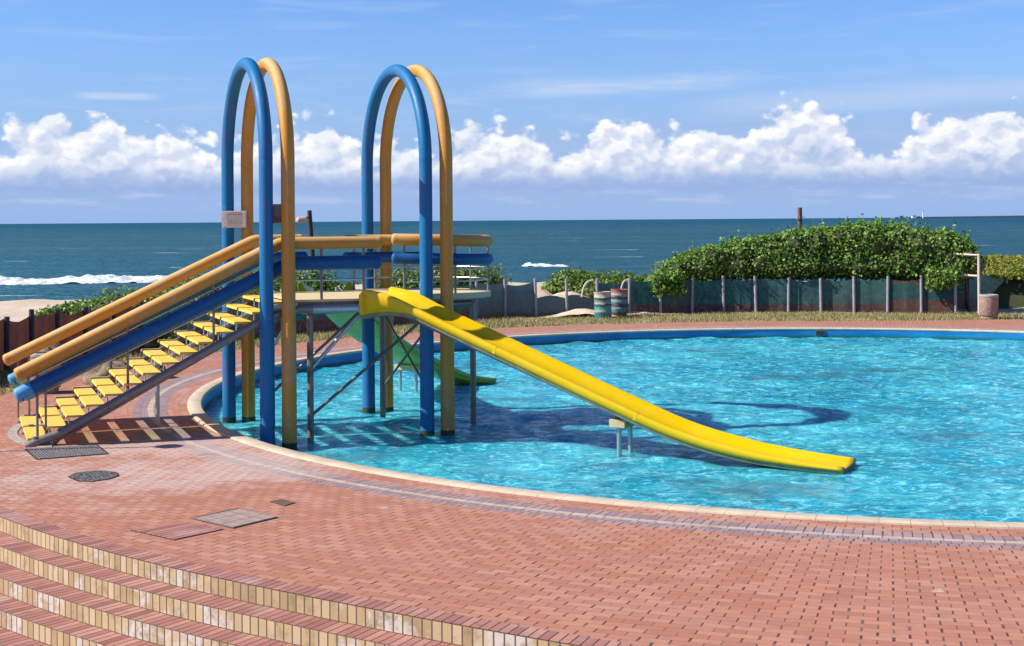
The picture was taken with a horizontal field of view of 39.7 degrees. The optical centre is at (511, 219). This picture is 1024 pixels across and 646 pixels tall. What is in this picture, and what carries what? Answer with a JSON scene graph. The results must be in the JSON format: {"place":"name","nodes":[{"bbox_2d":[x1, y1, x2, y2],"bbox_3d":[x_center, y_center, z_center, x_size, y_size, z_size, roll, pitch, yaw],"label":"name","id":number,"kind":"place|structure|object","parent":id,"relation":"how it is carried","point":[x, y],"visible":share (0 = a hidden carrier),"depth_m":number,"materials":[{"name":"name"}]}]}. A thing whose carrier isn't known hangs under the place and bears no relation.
{"place":"outdoors","nodes":[
{"label":"outdoors","id":0,"kind":"place"},
{"bbox_2d":[0,319,1023,645],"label":"pool deck","id":1,"kind":"structure","parent":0,"point":[642,577],"depth_m":14.37,"materials":[{"name":"brick"}]},
{"bbox_2d":[8,420,51,447],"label":"kerb","id":2,"kind":"structure","parent":1,"relation":"on","point":[13,434],"depth_m":21.85,"materials":[{"name":"concrete"}]},
{"bbox_2d":[30,351,60,393],"bbox_3d":[-9.079,2.971,27.550,0.630,0.785,0.630,0,0,0],"label":"litter bin","id":3,"kind":"object","parent":1,"relation":"on","point":[36,355],"visible":0.2,"depth_m":27.33,"materials":[{"name":"concrete"}]},
{"bbox_2d":[25,445,108,459],"bbox_3d":[-6.416,3.340,20.435,1.027,0.029,1.062,0,0,-27],"label":"drain grate","id":4,"kind":"object","parent":1,"relation":"on","point":[42,453],"visible":1,"depth_m":20.34,"materials":[{"name":"metal"}]},
{"bbox_2d":[68,470,118,481],"bbox_3d":[-5.433,3.338,18.439,0.664,0.020,0.805,0,0,0],"label":"drain cover","id":5,"kind":"object","parent":1,"relation":"on","point":[92,476],"visible":1,"depth_m":18.39,"materials":[{"name":"grey metal"}]},
{"bbox_2d":[138,362,165,378],"bbox_3d":[-7.601,3.237,30.004,0.694,0.456,0.690,0,0,0],"label":"boulder","id":6,"kind":"object","parent":1,"relation":"on","point":[148,376],"visible":0.08,"depth_m":29.85,"materials":[{"name":"beige stone"}]},
{"bbox_2d":[130,523,223,540],"bbox_3d":[-3.582,3.325,15.188,0.771,0.020,0.661,0,0,40],"label":"manhole cover","id":7,"kind":"object","parent":1,"relation":"on","point":[178,531],"visible":1,"depth_m":15.12,"materials":[{"name":"brick"}]},
{"bbox_2d":[2,234,382,446],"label":"staircase","id":8,"kind":"structure","parent":1,"relation":"on","point":[35,432],"depth_m":22.14,"materials":[{"name":"metal"}]},
{"bbox_2d":[190,508,278,528],"bbox_3d":[-3.063,3.318,15.761,0.822,0.027,0.687,0,0,42],"label":"manhole cover","id":9,"kind":"object","parent":1,"relation":"on","point":[235,518],"visible":1,"depth_m":15.72,"materials":[{"name":"concrete"}]},
{"bbox_2d":[271,499,294,505],"bbox_3d":[-2.676,3.319,16.609,0.202,0.020,0.351,0,0,-44],"label":"drain cover","id":10,"kind":"object","parent":1,"relation":"on","point":[282,502],"visible":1,"depth_m":16.59,"materials":[{"name":"grey metal"}]},
{"bbox_2d":[187,327,1023,528],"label":"pool coping","id":11,"kind":"object","parent":1,"relation":"on","point":[196,410],"visible":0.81,"depth_m":17.94,"materials":[{"name":"concrete"}]},
{"bbox_2d":[202,330,1023,409],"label":"pool basin","id":12,"kind":"object","parent":1,"relation":"in","point":[215,393],"visible":0.16,"depth_m":41.27,"materials":[{"name":"paint"}]},
{"bbox_2d":[221,57,274,444],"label":"arch","id":13,"kind":"structure","parent":12,"relation":"on","point":[249,66],"depth_m":22.12,"materials":[{"name":"blue paint"}]},
{"bbox_2d":[222,211,246,227],"bbox_3d":[-4.900,-0.006,25.017,0.430,0.300,0.020,0,0,-1],"label":"notice plate","id":14,"kind":"object","parent":13,"relation":"attached to","point":[234,219],"visible":1,"depth_m":25.01,"materials":[{"name":"metal"}]},
{"bbox_2d":[815,330,824,334],"bbox_3d":[9.136,3.351,42.050,0.280,0.150,0.028,0,0,6],"label":"overflow grille","id":15,"kind":"object","parent":12,"relation":"attached to","point":[819,332],"visible":1,"depth_m":42.04,"materials":[{"name":"metal"}]},
{"bbox_2d":[0,218,1023,300],"bbox_3d":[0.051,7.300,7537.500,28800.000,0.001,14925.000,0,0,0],"label":"sea","id":16,"kind":"structure","parent":0,"point":[637,247],"depth_m":447.79,"materials":[{"name":"blue liquid"}]},
{"bbox_2d":[0,274,195,284],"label":"surf","id":17,"kind":"structure","parent":16,"relation":"on","point":[91,279],"depth_m":173.63,"materials":[{"name":"liquid"}]},
{"bbox_2d":[522,262,565,266],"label":"surf","id":18,"kind":"structure","parent":16,"relation":"on","point":[538,264],"depth_m":221.35,"materials":[{"name":"liquid"}]},
{"bbox_2d":[891,216,1023,218],"bbox_3d":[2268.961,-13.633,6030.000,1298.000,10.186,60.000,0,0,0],"label":"breakwater","id":19,"kind":"object","parent":16,"relation":"on","point":[964,217],"visible":0.82,"depth_m":6000.00,"materials":[{"name":"grey stone"}]},
{"bbox_2d":[0,280,1023,392],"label":"ground","id":20,"kind":"structure","parent":0,"point":[16,310],"depth_m":48.20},
{"bbox_2d":[40,342,67,365],"bbox_3d":[-10.168,3.114,31.320,0.821,0.980,0.792,0,0,-21],"label":"boulder","id":21,"kind":"object","parent":20,"relation":"on","point":[53,346],"visible":0.03,"depth_m":31.17,"materials":[{"name":"grey stone"}]},
{"bbox_2d":[34,297,112,315],"bbox_3d":[-13.352,2.844,43.976,2.680,0.921,2.712,0,0,0],"label":"dune shrub","id":22,"kind":"object","parent":20,"relation":"on","point":[71,307],"visible":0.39,"depth_m":43.37,"materials":[{"name":"green plant"}]},
{"bbox_2d":[81,361,125,384],"bbox_3d":[-8.322,3.216,29.195,1.081,0.616,0.969,0,0,0],"label":"boulder","id":23,"kind":"object","parent":20,"relation":"on","point":[102,371],"visible":0.27,"depth_m":28.98,"materials":[{"name":"beige stone"}]},
{"bbox_2d":[78,285,215,309],"bbox_3d":[-10.775,2.709,43.282,4.290,1.502,3.463,0,0,18],"label":"dune shrub","id":24,"kind":"object","parent":20,"relation":"on","point":[105,301],"visible":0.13,"depth_m":42.67,"materials":[{"name":"green plant"}]},
{"bbox_2d":[150,332,175,347],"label":"garden shrub","id":25,"kind":"object","parent":20,"relation":"on","point":[164,336],"visible":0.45,"depth_m":36.95,"materials":[{"name":"green plant"}]},
{"bbox_2d":[157,265,259,298],"bbox_3d":[-9.432,2.441,44.591,3.739,2.080,3.401,0,0,31],"label":"dune shrub","id":26,"kind":"object","parent":20,"relation":"on","point":[172,288],"visible":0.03,"depth_m":44.24,"materials":[{"name":"green plant"}]},
{"bbox_2d":[234,267,316,294],"bbox_3d":[-8.052,2.334,46.354,3.806,1.817,3.772,0,0,0],"label":"dune shrub","id":27,"kind":"object","parent":20,"relation":"on","point":[277,285],"visible":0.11,"depth_m":45.79,"materials":[{"name":"green plant"}]},
{"bbox_2d":[296,210,315,277],"bbox_3d":[-6.853,1.518,47.472,0.736,3.668,0.293,0,0,-34],"label":"black pole","id":28,"kind":"object","parent":20,"relation":"on","point":[302,219],"visible":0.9,"depth_m":47.53,"materials":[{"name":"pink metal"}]},
{"bbox_2d":[279,270,344,290],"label":"dune shrub","id":29,"kind":"object","parent":20,"relation":"on","point":[329,285],"visible":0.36,"depth_m":47.10,"materials":[{"name":"green plant"}]},
{"bbox_2d":[0,506,640,645],"bbox_3d":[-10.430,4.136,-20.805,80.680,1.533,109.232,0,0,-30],"label":"curved steps","id":30,"kind":"structure","parent":20,"relation":"on","point":[39,603],"depth_m":13.08,"materials":[{"name":"brick"}]},
{"bbox_2d":[356,264,439,288],"bbox_3d":[-3.730,2.250,49.662,3.330,1.431,3.088,0,0,0],"label":"dune shrub","id":31,"kind":"object","parent":20,"relation":"on","point":[397,282],"visible":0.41,"depth_m":48.84,"materials":[{"name":"green plant"}]},
{"bbox_2d":[410,263,511,285],"bbox_3d":[-2.041,2.131,50.630,4.114,1.651,3.229,0,0,0],"label":"dune shrub","id":32,"kind":"object","parent":20,"relation":"on","point":[494,278],"visible":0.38,"depth_m":49.70,"materials":[{"name":"green plant"}]},
{"bbox_2d":[0,275,956,371],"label":"fence","id":33,"kind":"object","parent":20,"relation":"on","point":[788,294],"visible":0.52,"depth_m":48.84,"materials":[{"name":"wood"}]},
{"bbox_2d":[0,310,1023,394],"bbox_3d":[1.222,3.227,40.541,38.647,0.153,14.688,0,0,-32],"label":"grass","id":34,"kind":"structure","parent":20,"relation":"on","point":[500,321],"depth_m":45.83,"materials":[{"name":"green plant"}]},
{"bbox_2d":[539,266,625,298],"bbox_3d":[2.669,2.318,51.318,2.732,1.341,3.181,0,0,-28],"label":"dune shrub","id":35,"kind":"object","parent":20,"relation":"on","point":[577,280],"visible":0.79,"depth_m":51.01,"materials":[{"name":"green plant"}]},
{"bbox_2d":[593,291,611,318],"bbox_3d":[3.026,2.851,47.300,0.612,0.910,0.596,0,0,0],"label":"oil drum","id":36,"kind":"object","parent":20,"relation":"on","point":[602,304],"visible":0.94,"depth_m":47.06,"materials":[{"name":"teal metal"}]},
{"bbox_2d":[542,291,667,317],"bbox_3d":[3.213,2.928,49.225,6.785,0.760,3.250,0,0,0],"label":"sand heap","id":37,"kind":"object","parent":20,"relation":"on","point":[578,311],"visible":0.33,"depth_m":47.99,"materials":[{"name":"beige sand"}]},
{"bbox_2d":[611,288,627,315],"bbox_3d":[3.623,2.797,48.050,0.623,0.919,0.596,0,0,0],"label":"oil drum","id":38,"kind":"object","parent":20,"relation":"on","point":[619,302],"visible":0.9,"depth_m":47.80,"materials":[{"name":"teal metal"}]},
{"bbox_2d":[591,269,652,283],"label":"dune shrub","id":39,"kind":"object","parent":20,"relation":"on","point":[625,276],"visible":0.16,"depth_m":51.14,"materials":[{"name":"green plant"}]},
{"bbox_2d":[626,274,649,281],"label":"dune shrub","id":40,"kind":"object","parent":20,"relation":"on","point":[638,278],"visible":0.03,"depth_m":51.23,"materials":[{"name":"green plant"}]},
{"bbox_2d":[796,207,804,280],"bbox_3d":[10.789,1.285,52.983,0.305,3.480,0.205,0,0,0],"label":"wooden pole","id":41,"kind":"object","parent":20,"relation":"on","point":[799,217],"visible":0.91,"depth_m":52.92,"materials":[{"name":"brown wood"}]},
{"bbox_2d":[644,213,990,311],"bbox_3d":[10.656,1.561,50.193,12.063,3.549,4.225,0,0,7],"label":"hedge","id":42,"kind":"object","parent":20,"relation":"on","point":[876,250],"visible":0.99,"depth_m":49.30,"materials":[{"name":"green plant"}]},
{"bbox_2d":[884,271,1007,308],"bbox_3d":[18.452,2.581,52.444,11.469,1.380,0.946,0,0,-27],"label":"fence","id":43,"kind":"object","parent":20,"relation":"on","point":[989,285],"visible":0.24,"depth_m":51.21,"materials":[{"name":"fabric"}]},
{"bbox_2d":[953,253,979,313],"bbox_3d":[15.366,2.185,47.905,0.957,2.115,0.091,0,0,45],"label":"pipe frame","id":44,"kind":"object","parent":20,"relation":"on","point":[978,266],"visible":0.77,"depth_m":47.59,"materials":[{"name":"white metal"}]},
{"bbox_2d":[978,294,998,318],"bbox_3d":[15.380,2.800,45.750,0.630,0.785,0.630,0,0,0],"label":"litter bin","id":45,"kind":"object","parent":20,"relation":"on","point":[988,305],"visible":0.99,"depth_m":45.50,"materials":[{"name":"concrete"}]},
{"bbox_2d":[0,0,1023,223],"label":"sky","id":46,"kind":"structure","parent":0,"point":[112,111],"materials":[{"name":"blue"}]},
{"bbox_2d":[204,336,1023,521],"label":"pool water","id":47,"kind":"structure","parent":0,"point":[924,428],"depth_m":24.46,"materials":[{"name":"blue liquid"}]},
{"bbox_2d":[241,58,296,450],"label":"arch","id":48,"kind":"structure","parent":47,"relation":"in","point":[271,67],"depth_m":22.16,"materials":[{"name":"yellow paint"}]},
{"bbox_2d":[273,204,280,222],"bbox_3d":[-3.661,-0.094,22.280,0.300,0.300,0.014,0,0,-7],"label":"notice plate","id":49,"kind":"object","parent":48,"relation":"attached to","point":[276,213],"visible":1,"depth_m":22.27,"materials":[{"name":"metal"}]},
{"bbox_2d":[274,233,493,442],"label":"slide platform","id":50,"kind":"structure","parent":47,"relation":"in","point":[330,302],"depth_m":24.11,"materials":[{"name":"metal"}]},
{"bbox_2d":[298,282,496,390],"bbox_3d":[-2.294,2.815,28.477,1.476,3.402,6.689,0,0,25],"label":"water slide","id":51,"kind":"object","parent":47,"relation":"in","point":[340,320],"visible":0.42,"depth_m":28.64,"materials":[{"name":"plastic"}]},
{"bbox_2d":[361,64,434,435],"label":"arch","id":52,"kind":"structure","parent":47,"relation":"in","point":[405,75],"depth_m":23.51,"materials":[{"name":"blue paint"}]},
{"bbox_2d":[379,64,454,435],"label":"arch","id":53,"kind":"structure","parent":47,"relation":"in","point":[425,75],"depth_m":23.43,"materials":[{"name":"yellow paint"}]},
{"bbox_2d":[359,287,855,474],"bbox_3d":[1.239,2.790,21.565,7.731,3.402,1.080,0,0,25],"label":"water slide","id":54,"kind":"object","parent":47,"relation":"in","point":[628,410],"visible":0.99,"depth_m":21.50,"materials":[{"name":"plastic"}]},
{"bbox_2d":[993,278,1023,308],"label":"dune bank","id":55,"kind":"structure","parent":0,"point":[1010,293],"depth_m":51.72,"materials":[{"name":"green plant"}]},
{"bbox_2d":[975,253,1023,279],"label":"hedge","id":56,"kind":"object","parent":55,"relation":"on","point":[1012,265],"visible":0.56,"depth_m":54.63,"materials":[{"name":"green plant"}]}
]}

